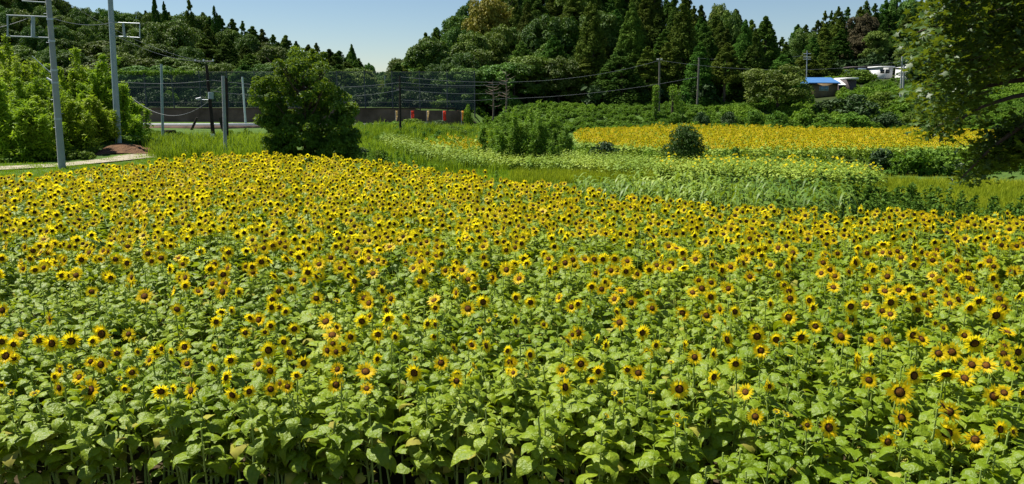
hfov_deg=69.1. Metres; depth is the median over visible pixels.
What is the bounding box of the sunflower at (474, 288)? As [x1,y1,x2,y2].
[467,283,488,318]
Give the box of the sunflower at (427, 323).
[408,318,441,366]
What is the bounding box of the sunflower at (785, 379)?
[768,355,809,424]
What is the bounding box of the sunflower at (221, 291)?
[212,284,239,346]
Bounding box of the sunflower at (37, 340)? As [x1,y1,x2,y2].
[23,334,68,448]
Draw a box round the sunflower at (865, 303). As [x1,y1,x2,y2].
[856,299,872,327]
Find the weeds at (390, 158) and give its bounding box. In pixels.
[359,142,779,218]
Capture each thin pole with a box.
[160,64,163,135]
[241,77,246,125]
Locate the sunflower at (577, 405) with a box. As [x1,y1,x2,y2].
[557,376,608,473]
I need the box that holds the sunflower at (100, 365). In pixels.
[92,355,139,471]
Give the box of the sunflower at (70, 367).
[55,363,105,430]
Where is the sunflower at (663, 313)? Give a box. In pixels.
[639,288,674,339]
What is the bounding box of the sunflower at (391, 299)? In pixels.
[383,292,411,354]
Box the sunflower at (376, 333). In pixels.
[358,327,394,386]
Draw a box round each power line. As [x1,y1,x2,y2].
[63,0,199,60]
[118,80,210,83]
[119,37,203,61]
[134,99,205,115]
[212,90,398,95]
[213,80,399,86]
[401,82,505,85]
[405,60,658,81]
[508,77,694,98]
[660,60,900,69]
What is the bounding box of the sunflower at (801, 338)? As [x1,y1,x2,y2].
[775,330,819,403]
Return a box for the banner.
[442,110,445,120]
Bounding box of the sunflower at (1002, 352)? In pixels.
[976,345,1019,401]
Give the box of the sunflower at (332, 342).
[314,337,351,391]
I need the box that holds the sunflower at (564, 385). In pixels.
[540,376,579,483]
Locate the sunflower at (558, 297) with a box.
[545,292,576,330]
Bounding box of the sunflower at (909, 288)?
[889,282,915,328]
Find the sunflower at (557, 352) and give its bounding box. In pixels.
[544,336,583,412]
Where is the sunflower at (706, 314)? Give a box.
[689,307,718,399]
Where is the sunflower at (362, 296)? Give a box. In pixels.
[354,289,377,329]
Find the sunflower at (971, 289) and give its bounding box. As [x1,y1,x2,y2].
[944,281,979,366]
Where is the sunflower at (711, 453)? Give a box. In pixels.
[686,368,728,483]
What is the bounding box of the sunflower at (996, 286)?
[986,282,1001,299]
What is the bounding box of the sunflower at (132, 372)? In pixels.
[113,365,160,483]
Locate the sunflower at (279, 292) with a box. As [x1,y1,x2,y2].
[261,284,291,313]
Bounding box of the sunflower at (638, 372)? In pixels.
[620,363,670,410]
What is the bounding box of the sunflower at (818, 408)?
[802,379,850,465]
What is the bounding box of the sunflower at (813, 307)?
[781,302,827,378]
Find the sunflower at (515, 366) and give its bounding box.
[494,358,526,483]
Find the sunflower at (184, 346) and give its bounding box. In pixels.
[173,339,212,473]
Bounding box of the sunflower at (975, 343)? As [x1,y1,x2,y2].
[954,335,990,383]
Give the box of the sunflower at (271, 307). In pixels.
[254,301,290,340]
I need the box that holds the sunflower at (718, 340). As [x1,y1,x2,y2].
[705,319,734,371]
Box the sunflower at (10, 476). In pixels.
[0,389,48,483]
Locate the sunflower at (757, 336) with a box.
[738,327,767,385]
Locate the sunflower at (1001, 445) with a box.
[972,426,1023,479]
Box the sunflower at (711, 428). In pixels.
[683,387,720,467]
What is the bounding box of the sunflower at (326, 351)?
[318,344,349,405]
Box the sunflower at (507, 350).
[486,345,522,458]
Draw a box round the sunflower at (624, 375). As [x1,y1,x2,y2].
[609,365,646,417]
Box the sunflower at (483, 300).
[466,294,495,335]
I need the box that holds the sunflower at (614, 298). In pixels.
[600,293,628,340]
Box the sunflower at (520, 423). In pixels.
[495,368,543,471]
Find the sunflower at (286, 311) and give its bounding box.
[277,306,306,372]
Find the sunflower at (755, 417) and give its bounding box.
[731,408,775,481]
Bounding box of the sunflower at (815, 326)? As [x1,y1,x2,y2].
[786,319,833,391]
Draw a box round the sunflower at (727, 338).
[698,329,733,445]
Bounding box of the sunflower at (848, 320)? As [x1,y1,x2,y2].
[832,313,866,363]
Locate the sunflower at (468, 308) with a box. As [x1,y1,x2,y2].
[460,299,491,362]
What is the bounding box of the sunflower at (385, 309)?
[378,305,402,409]
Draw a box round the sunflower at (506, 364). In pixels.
[491,354,532,468]
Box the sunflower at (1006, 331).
[981,326,1015,380]
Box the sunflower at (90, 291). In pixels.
[71,285,105,333]
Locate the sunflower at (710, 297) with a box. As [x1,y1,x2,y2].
[689,289,722,336]
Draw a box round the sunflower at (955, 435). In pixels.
[914,420,969,483]
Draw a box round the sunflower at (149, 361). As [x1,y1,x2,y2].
[137,355,171,478]
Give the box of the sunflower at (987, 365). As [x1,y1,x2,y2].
[953,355,999,416]
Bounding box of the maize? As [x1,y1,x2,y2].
[569,170,862,252]
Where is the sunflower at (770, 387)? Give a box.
[732,381,783,483]
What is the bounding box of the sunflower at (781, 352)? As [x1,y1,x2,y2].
[757,336,792,409]
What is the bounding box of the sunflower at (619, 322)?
[605,315,644,370]
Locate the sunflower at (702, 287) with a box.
[693,281,716,326]
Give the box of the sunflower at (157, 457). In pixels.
[143,383,205,483]
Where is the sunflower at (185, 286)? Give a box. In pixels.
[170,281,194,374]
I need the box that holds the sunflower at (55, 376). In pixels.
[37,371,66,483]
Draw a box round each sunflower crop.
[379,131,662,173]
[651,152,887,184]
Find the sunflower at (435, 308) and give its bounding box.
[424,302,456,343]
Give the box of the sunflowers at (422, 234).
[0,150,1023,483]
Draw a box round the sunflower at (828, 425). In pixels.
[808,415,846,483]
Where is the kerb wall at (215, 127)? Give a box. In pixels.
[149,126,261,128]
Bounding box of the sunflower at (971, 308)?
[946,301,979,362]
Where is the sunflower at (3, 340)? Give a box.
[0,335,22,390]
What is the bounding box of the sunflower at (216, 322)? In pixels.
[203,315,231,368]
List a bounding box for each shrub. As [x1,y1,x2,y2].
[0,154,45,162]
[111,134,139,140]
[128,137,159,144]
[132,93,152,106]
[144,89,171,106]
[164,90,178,106]
[177,96,194,106]
[190,96,208,106]
[204,89,221,106]
[218,94,239,106]
[234,93,251,106]
[247,91,263,106]
[352,92,376,106]
[359,147,369,158]
[369,97,390,106]
[370,149,389,164]
[386,97,406,106]
[394,90,416,106]
[402,118,424,124]
[410,92,433,107]
[425,119,446,125]
[427,98,449,107]
[444,93,463,109]
[444,126,467,133]
[455,98,473,110]
[463,104,473,125]
[588,141,621,160]
[636,148,661,162]
[661,125,707,161]
[666,112,681,123]
[692,112,710,125]
[711,152,721,157]
[719,111,738,124]
[722,146,742,161]
[743,110,765,123]
[761,154,784,162]
[764,111,790,125]
[790,108,818,124]
[791,156,809,162]
[811,99,840,112]
[812,112,834,123]
[823,151,869,167]
[829,94,880,116]
[835,111,870,124]
[841,68,857,76]
[844,69,877,82]
[847,87,872,96]
[863,91,900,107]
[864,148,901,173]
[866,72,878,81]
[869,111,905,127]
[885,98,925,111]
[885,148,938,174]
[900,110,930,126]
[920,148,971,175]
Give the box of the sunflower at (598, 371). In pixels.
[581,365,608,434]
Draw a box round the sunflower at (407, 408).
[399,354,441,483]
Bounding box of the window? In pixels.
[819,86,828,90]
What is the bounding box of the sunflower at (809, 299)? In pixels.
[781,293,820,388]
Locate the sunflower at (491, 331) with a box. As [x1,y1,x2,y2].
[475,317,508,371]
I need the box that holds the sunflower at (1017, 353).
[995,343,1023,400]
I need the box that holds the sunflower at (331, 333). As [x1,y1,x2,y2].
[313,328,356,380]
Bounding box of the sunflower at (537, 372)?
[517,335,542,394]
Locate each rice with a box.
[506,164,704,184]
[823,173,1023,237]
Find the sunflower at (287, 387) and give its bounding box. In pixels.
[276,380,313,471]
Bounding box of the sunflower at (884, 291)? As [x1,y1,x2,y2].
[865,285,892,326]
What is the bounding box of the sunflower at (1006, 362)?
[995,356,1022,429]
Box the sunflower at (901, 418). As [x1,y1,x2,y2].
[869,407,916,479]
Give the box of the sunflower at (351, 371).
[339,350,386,472]
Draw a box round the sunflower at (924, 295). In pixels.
[904,288,934,335]
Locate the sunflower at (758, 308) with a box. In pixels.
[742,296,775,336]
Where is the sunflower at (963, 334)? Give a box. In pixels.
[940,328,975,372]
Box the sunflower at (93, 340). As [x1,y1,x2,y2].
[68,335,109,403]
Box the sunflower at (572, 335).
[556,330,592,381]
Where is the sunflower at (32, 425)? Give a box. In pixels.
[1,390,70,483]
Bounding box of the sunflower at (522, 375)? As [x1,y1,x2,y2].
[500,361,536,477]
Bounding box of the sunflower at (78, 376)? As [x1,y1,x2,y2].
[54,369,108,462]
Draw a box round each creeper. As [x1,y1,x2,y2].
[1,137,98,159]
[117,69,195,75]
[143,128,267,148]
[356,120,575,151]
[472,100,1023,133]
[602,153,1022,168]
[777,160,1023,175]
[781,74,1023,104]
[856,77,933,88]
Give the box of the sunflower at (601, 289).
[586,283,615,350]
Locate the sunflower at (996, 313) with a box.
[975,306,1007,380]
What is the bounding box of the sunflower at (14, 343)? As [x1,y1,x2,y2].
[0,336,41,404]
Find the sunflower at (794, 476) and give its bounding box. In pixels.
[788,473,810,483]
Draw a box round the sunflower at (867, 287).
[856,283,875,311]
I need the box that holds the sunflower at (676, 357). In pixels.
[659,339,695,424]
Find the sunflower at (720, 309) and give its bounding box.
[712,303,732,345]
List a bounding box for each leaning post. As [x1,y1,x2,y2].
[190,117,197,129]
[218,117,222,130]
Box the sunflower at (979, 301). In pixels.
[955,295,992,333]
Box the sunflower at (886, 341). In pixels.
[856,332,896,453]
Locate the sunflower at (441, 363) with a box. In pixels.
[416,353,462,426]
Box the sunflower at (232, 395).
[224,387,267,483]
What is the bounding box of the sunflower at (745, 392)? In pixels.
[709,383,760,477]
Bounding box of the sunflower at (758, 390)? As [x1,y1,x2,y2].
[726,378,784,454]
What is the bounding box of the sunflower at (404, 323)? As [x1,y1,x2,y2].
[397,320,414,398]
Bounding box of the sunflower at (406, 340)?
[396,313,424,381]
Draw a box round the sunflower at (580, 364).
[565,355,604,475]
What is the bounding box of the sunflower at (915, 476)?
[911,440,931,480]
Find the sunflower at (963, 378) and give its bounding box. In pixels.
[947,369,998,469]
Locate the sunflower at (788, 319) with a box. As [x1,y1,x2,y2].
[776,309,799,402]
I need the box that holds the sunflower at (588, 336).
[561,305,603,354]
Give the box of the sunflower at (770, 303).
[747,297,774,350]
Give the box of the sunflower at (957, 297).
[947,291,963,324]
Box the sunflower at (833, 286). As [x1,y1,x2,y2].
[823,281,840,309]
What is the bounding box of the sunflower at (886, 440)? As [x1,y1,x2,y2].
[851,432,904,483]
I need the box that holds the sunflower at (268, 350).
[254,340,289,393]
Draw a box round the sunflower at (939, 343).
[920,340,942,387]
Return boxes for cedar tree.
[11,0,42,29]
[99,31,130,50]
[151,0,160,23]
[161,1,168,23]
[183,0,197,28]
[195,37,216,60]
[202,16,218,37]
[203,24,219,50]
[209,5,221,38]
[210,46,236,64]
[215,36,240,66]
[216,64,256,106]
[218,15,225,31]
[226,18,238,31]
[229,62,247,76]
[238,44,253,63]
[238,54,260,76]
[239,21,248,35]
[245,26,261,39]
[259,29,269,42]
[268,34,276,45]
[274,42,288,55]
[280,35,292,52]
[305,44,310,52]
[314,43,323,65]
[322,49,333,64]
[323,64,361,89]
[325,58,335,67]
[331,53,342,64]
[334,50,345,62]
[341,61,353,69]
[346,44,356,67]
[351,60,362,68]
[357,58,364,67]
[377,65,418,105]
[380,63,413,103]
[408,64,436,105]
[430,27,440,40]
[465,50,482,101]
[477,15,491,35]
[489,46,505,109]
[507,42,533,78]
[508,4,521,32]
[513,3,536,55]
[520,0,539,15]
[531,0,551,24]
[533,35,570,82]
[546,0,563,18]
[558,0,584,27]
[561,54,599,102]
[562,16,582,57]
[568,41,598,68]
[569,0,608,99]
[580,48,651,105]
[587,0,608,10]
[597,0,603,11]
[601,36,611,64]
[603,0,627,19]
[608,9,622,66]
[611,0,625,22]
[613,2,645,72]
[626,0,642,22]
[626,46,668,100]
[628,19,650,48]
[637,0,661,38]
[648,14,669,59]
[649,29,678,78]
[651,0,666,29]
[656,0,665,16]
[656,42,682,95]
[662,0,674,24]
[665,0,678,31]
[665,0,697,90]
[666,7,679,38]
[675,42,719,104]
[679,0,693,21]
[690,5,698,28]
[693,5,707,25]
[694,17,705,36]
[694,22,718,54]
[702,34,718,86]
[708,13,719,37]
[710,42,743,101]
[714,20,727,49]
[716,43,747,86]
[718,29,734,50]
[725,50,761,102]
[726,19,752,94]
[734,9,742,31]
[737,28,766,102]
[749,19,755,32]
[755,16,781,70]
[755,54,808,104]
[777,37,788,51]
[780,42,792,59]
[781,50,806,89]
[788,24,803,56]
[795,51,824,76]
[802,24,810,33]
[802,36,820,61]
[810,20,821,39]
[815,44,840,76]
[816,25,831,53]
[818,11,827,36]
[824,30,854,63]
[826,10,832,27]
[827,6,847,37]
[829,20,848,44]
[841,7,853,37]
[850,6,864,30]
[863,0,871,15]
[869,3,880,30]
[878,0,894,27]
[878,14,899,39]
[881,0,898,27]
[887,27,912,51]
[898,14,918,39]
[985,56,1015,79]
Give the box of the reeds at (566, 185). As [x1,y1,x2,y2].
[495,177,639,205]
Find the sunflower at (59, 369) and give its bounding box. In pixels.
[53,363,102,460]
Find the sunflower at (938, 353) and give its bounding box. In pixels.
[918,345,947,396]
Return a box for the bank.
[94,143,170,154]
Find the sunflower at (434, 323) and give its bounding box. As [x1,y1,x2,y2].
[420,318,450,392]
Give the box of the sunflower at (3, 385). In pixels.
[0,380,28,483]
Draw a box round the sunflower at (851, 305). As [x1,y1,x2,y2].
[827,298,867,373]
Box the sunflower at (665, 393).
[654,359,683,473]
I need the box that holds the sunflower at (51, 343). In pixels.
[33,334,77,446]
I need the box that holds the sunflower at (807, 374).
[788,343,824,420]
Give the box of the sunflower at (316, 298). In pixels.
[292,290,327,347]
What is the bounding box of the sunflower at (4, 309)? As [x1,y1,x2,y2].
[0,303,37,348]
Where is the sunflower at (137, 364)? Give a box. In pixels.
[117,347,149,453]
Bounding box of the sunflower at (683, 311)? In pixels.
[669,305,708,398]
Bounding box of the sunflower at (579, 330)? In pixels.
[558,325,596,433]
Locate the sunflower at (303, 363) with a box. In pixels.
[285,354,320,482]
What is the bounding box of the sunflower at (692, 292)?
[672,286,707,341]
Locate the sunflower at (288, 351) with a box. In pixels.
[270,345,300,450]
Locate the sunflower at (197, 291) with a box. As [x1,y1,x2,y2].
[183,286,213,339]
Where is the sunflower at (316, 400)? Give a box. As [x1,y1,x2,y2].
[278,371,328,471]
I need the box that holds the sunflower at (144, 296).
[134,287,165,341]
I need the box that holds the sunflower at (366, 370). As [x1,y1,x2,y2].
[352,361,398,483]
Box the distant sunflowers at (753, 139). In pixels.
[571,122,995,156]
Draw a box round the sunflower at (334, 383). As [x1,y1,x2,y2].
[305,375,364,472]
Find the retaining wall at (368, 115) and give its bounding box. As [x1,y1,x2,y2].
[141,108,475,125]
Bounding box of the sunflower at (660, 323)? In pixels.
[639,297,666,333]
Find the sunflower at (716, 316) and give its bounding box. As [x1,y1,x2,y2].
[702,297,740,338]
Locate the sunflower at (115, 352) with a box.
[105,347,139,459]
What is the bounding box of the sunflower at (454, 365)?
[448,338,484,461]
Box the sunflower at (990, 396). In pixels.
[950,383,1003,457]
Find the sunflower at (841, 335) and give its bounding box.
[817,326,853,393]
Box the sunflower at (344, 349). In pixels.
[321,342,354,385]
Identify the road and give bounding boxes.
[147,123,377,125]
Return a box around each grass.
[0,152,243,181]
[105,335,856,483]
[292,133,614,182]
[350,120,522,175]
[572,145,1022,172]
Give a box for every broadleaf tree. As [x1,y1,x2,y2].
[0,0,15,8]
[0,5,18,30]
[0,22,21,45]
[0,45,36,64]
[0,67,50,84]
[5,7,38,43]
[17,25,48,55]
[27,0,72,16]
[31,5,60,36]
[32,47,69,68]
[44,14,76,30]
[46,24,74,46]
[48,38,86,57]
[56,51,94,68]
[57,6,68,17]
[59,66,88,85]
[67,6,92,20]
[68,25,96,55]
[71,16,93,48]
[75,66,121,84]
[77,58,126,80]
[78,40,119,59]
[81,9,102,36]
[86,16,115,40]
[88,8,123,35]
[102,42,139,58]
[107,51,141,80]
[110,65,163,95]
[115,21,135,35]
[115,27,151,54]
[116,13,141,24]
[129,20,145,33]
[129,57,157,67]
[131,11,145,20]
[135,43,176,62]
[139,20,200,57]
[141,11,161,23]
[144,31,164,43]
[148,65,184,90]
[151,57,201,79]
[160,65,206,93]
[171,46,205,60]
[172,11,187,22]
[186,58,214,82]
[191,27,205,37]
[192,13,209,31]
[195,62,233,103]
[214,28,241,54]
[233,34,262,54]
[247,45,362,165]
[247,64,271,76]
[251,42,272,63]
[252,44,288,64]
[255,65,300,95]
[337,67,384,88]
[363,63,375,74]
[376,71,384,75]
[385,57,405,75]
[401,61,408,69]
[404,36,451,68]
[408,61,439,76]
[421,63,459,99]
[431,67,491,98]
[437,52,478,92]
[439,63,466,98]
[440,15,469,34]
[440,26,471,47]
[449,30,491,56]
[454,0,478,21]
[461,0,513,33]
[461,47,499,86]
[464,62,519,115]
[484,24,516,62]
[488,62,542,95]
[500,0,518,12]
[503,27,533,54]
[508,55,571,101]
[516,0,523,9]
[519,13,579,56]
[527,41,568,78]
[532,22,581,54]
[534,55,582,102]
[541,0,556,14]
[554,0,588,25]
[579,10,619,53]
[707,3,728,36]
[715,10,741,44]
[739,64,814,109]
[788,28,817,62]
[838,35,872,58]
[845,13,879,50]
[857,31,891,56]
[887,0,919,26]
[892,42,912,65]
[894,54,938,82]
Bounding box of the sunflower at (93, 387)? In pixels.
[79,378,117,483]
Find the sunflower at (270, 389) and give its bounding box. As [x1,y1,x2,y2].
[247,380,293,483]
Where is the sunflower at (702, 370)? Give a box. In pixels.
[684,348,722,426]
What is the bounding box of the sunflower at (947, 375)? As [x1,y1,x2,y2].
[914,367,971,479]
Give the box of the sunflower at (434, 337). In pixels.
[420,334,449,370]
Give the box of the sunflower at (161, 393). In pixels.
[134,385,204,483]
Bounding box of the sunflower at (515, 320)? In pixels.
[497,314,530,360]
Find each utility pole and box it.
[6,0,65,168]
[108,0,140,142]
[195,59,214,137]
[221,76,226,151]
[225,78,228,141]
[396,76,401,130]
[657,58,661,110]
[696,58,699,104]
[898,56,904,96]
[902,65,904,95]
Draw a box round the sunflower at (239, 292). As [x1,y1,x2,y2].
[217,287,249,345]
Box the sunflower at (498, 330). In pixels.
[485,313,518,373]
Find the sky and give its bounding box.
[64,0,939,72]
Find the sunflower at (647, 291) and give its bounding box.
[632,288,660,319]
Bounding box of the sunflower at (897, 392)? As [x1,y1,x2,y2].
[861,379,921,470]
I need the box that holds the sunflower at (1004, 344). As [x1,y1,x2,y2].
[975,339,1022,401]
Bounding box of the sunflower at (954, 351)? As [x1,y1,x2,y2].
[924,341,978,401]
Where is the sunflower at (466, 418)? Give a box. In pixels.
[434,373,481,483]
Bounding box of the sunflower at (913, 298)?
[896,291,923,327]
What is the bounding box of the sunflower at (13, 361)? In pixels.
[0,353,42,421]
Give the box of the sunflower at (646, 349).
[639,346,660,407]
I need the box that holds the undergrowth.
[5,45,917,112]
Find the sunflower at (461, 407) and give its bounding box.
[441,369,474,483]
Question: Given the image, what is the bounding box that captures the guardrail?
[143,123,255,125]
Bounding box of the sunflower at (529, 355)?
[516,348,545,475]
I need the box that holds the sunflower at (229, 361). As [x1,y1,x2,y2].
[216,353,256,483]
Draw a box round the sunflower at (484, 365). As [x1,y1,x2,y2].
[461,339,502,462]
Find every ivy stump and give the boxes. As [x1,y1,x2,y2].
[651,85,659,119]
[667,84,684,118]
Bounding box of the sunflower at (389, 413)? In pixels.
[349,353,396,476]
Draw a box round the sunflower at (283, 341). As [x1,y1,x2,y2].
[273,335,308,407]
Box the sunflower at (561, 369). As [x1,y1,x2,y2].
[535,362,582,483]
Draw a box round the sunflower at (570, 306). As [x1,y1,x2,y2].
[559,299,581,366]
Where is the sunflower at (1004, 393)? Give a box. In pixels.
[955,384,1023,472]
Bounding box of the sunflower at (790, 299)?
[770,291,797,374]
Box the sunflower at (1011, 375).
[986,363,1023,432]
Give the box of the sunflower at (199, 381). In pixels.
[195,343,240,482]
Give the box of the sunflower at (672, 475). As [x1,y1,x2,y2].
[651,422,702,483]
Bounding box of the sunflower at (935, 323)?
[918,318,949,378]
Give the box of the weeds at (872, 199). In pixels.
[796,171,1023,238]
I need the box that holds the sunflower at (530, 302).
[511,297,548,357]
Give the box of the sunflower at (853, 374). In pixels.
[840,353,880,475]
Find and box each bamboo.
[0,33,50,108]
[0,78,30,158]
[0,99,72,162]
[6,62,75,131]
[31,84,105,150]
[57,46,92,128]
[73,93,125,144]
[74,61,129,133]
[88,53,135,133]
[120,80,154,134]
[126,106,149,139]
[476,109,510,154]
[491,106,530,163]
[516,100,551,150]
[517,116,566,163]
[545,113,573,152]
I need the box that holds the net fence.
[143,71,475,116]
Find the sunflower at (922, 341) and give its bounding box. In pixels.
[902,331,933,385]
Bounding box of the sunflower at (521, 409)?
[497,368,534,457]
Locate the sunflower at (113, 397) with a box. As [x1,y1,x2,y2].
[84,376,142,472]
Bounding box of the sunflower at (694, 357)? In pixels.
[674,349,709,447]
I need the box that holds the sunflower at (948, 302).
[929,298,960,335]
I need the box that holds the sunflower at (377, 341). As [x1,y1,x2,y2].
[367,337,386,385]
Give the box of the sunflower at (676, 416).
[646,412,707,480]
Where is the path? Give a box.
[0,154,153,169]
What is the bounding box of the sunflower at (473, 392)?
[449,368,496,475]
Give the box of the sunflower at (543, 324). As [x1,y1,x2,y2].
[523,319,561,376]
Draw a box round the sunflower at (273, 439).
[266,378,299,483]
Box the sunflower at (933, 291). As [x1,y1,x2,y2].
[918,286,938,329]
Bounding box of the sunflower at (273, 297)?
[255,293,300,341]
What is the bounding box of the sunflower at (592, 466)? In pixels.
[579,413,633,483]
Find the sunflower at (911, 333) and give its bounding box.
[885,327,932,380]
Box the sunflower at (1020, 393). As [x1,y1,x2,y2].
[971,387,1023,466]
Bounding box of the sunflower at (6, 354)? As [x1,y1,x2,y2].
[0,346,50,398]
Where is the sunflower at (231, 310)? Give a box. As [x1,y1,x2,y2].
[213,306,251,372]
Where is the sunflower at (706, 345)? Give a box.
[691,325,732,421]
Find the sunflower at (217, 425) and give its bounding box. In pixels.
[182,380,227,483]
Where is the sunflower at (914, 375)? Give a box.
[885,365,933,454]
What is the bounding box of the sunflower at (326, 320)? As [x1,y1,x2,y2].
[307,312,342,371]
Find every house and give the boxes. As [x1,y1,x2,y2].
[801,77,858,97]
[843,66,872,72]
[868,66,894,78]
[895,66,909,79]
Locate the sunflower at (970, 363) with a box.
[937,355,983,471]
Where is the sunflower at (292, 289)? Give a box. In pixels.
[286,283,311,371]
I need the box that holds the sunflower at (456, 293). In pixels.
[445,287,465,342]
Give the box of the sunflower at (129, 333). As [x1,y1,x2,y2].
[111,327,149,448]
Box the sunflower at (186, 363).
[175,357,216,472]
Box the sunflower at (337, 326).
[320,322,357,381]
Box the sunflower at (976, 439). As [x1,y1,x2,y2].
[941,429,991,483]
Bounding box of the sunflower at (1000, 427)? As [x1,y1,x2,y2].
[969,420,1009,470]
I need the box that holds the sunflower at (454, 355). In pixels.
[434,343,480,393]
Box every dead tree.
[485,81,500,120]
[497,72,512,111]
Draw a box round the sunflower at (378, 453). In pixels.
[344,381,396,483]
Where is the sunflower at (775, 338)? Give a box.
[760,331,787,383]
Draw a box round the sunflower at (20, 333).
[0,327,50,400]
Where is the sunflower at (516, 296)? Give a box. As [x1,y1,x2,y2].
[495,292,531,356]
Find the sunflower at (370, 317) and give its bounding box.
[360,311,389,358]
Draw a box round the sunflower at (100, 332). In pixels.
[85,323,123,394]
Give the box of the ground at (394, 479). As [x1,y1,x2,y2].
[0,59,1023,483]
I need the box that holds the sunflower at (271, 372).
[260,363,302,483]
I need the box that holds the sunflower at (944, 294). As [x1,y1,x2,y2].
[932,289,953,324]
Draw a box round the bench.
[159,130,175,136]
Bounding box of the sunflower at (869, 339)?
[846,332,898,448]
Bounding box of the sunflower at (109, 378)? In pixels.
[95,360,134,477]
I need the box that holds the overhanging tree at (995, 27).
[892,0,1023,190]
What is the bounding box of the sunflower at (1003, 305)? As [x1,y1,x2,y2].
[976,300,1011,355]
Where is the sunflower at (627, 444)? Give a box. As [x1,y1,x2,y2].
[599,399,639,483]
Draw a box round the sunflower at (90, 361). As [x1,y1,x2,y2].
[73,355,110,482]
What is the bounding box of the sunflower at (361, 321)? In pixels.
[350,314,373,415]
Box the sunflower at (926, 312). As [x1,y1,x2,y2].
[898,309,949,350]
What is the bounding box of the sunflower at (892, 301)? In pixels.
[860,293,907,365]
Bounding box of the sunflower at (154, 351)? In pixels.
[129,345,178,450]
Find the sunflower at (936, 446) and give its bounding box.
[897,399,950,480]
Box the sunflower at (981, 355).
[953,349,987,472]
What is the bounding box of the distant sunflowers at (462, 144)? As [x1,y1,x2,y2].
[422,133,488,154]
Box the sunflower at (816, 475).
[814,454,844,483]
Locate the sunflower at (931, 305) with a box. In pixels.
[907,296,937,330]
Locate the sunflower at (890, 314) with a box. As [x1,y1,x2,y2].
[871,308,901,372]
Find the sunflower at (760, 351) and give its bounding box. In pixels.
[743,342,786,400]
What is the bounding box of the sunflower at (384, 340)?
[369,326,409,450]
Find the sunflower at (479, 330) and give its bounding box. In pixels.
[465,326,498,435]
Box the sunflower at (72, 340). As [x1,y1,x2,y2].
[46,332,90,388]
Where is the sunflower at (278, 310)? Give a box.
[259,302,304,357]
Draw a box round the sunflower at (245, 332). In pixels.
[225,326,265,389]
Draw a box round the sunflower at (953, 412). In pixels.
[909,400,968,483]
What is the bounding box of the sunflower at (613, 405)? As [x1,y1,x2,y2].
[596,390,628,476]
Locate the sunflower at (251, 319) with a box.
[234,313,274,381]
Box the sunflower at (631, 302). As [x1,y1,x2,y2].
[621,296,648,335]
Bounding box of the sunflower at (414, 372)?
[399,363,431,445]
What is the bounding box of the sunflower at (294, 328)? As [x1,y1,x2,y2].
[271,321,318,393]
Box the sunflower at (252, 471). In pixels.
[221,385,276,483]
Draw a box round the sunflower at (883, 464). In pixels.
[858,429,915,482]
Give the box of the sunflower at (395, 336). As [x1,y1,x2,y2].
[384,331,409,456]
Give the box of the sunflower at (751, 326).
[739,322,769,376]
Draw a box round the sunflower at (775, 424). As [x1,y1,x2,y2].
[754,408,796,483]
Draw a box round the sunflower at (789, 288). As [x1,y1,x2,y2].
[766,284,798,330]
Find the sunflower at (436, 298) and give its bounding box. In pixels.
[427,294,458,344]
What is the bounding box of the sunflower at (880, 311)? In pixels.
[865,303,900,365]
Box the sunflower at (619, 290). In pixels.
[614,286,632,315]
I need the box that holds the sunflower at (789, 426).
[747,411,805,480]
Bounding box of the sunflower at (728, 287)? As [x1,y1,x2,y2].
[712,281,741,326]
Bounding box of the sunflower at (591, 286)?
[576,282,603,332]
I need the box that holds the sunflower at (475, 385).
[463,360,487,481]
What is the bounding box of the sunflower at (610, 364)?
[574,339,627,408]
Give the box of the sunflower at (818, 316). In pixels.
[799,307,833,393]
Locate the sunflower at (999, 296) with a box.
[979,291,1019,343]
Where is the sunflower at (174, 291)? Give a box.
[164,286,195,374]
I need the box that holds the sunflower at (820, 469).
[787,419,837,483]
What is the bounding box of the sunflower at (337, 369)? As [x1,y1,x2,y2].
[326,361,359,445]
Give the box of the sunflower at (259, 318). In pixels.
[246,311,273,359]
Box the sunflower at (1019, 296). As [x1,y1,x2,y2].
[994,292,1023,343]
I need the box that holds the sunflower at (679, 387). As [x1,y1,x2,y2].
[658,377,703,468]
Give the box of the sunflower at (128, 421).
[99,383,158,483]
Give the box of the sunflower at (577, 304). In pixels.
[560,299,599,358]
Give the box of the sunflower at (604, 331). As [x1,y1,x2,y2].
[594,306,630,360]
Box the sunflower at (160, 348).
[145,344,184,395]
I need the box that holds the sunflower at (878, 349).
[858,326,901,404]
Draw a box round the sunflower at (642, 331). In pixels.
[617,324,650,377]
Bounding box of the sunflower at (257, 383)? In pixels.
[242,358,281,475]
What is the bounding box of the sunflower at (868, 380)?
[841,372,883,460]
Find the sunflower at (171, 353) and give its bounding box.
[144,347,187,476]
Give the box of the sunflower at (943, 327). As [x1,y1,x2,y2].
[923,324,958,389]
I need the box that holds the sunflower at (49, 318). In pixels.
[43,310,85,374]
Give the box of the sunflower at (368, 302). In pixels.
[360,295,389,347]
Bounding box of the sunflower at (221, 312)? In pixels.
[212,308,249,352]
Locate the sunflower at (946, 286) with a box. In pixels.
[935,283,957,323]
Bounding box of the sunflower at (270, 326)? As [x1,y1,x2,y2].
[251,319,281,365]
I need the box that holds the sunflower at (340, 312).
[323,298,349,339]
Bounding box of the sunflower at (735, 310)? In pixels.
[720,304,743,357]
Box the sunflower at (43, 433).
[24,381,89,483]
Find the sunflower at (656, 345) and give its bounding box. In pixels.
[639,339,672,422]
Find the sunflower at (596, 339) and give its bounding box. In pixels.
[581,334,610,381]
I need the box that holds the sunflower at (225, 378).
[194,370,248,483]
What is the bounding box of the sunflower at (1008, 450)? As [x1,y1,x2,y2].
[954,387,1019,467]
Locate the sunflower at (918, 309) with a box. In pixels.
[901,304,930,351]
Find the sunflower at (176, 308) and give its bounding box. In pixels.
[165,302,201,374]
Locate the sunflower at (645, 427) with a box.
[627,391,680,483]
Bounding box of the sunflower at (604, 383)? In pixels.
[594,363,633,416]

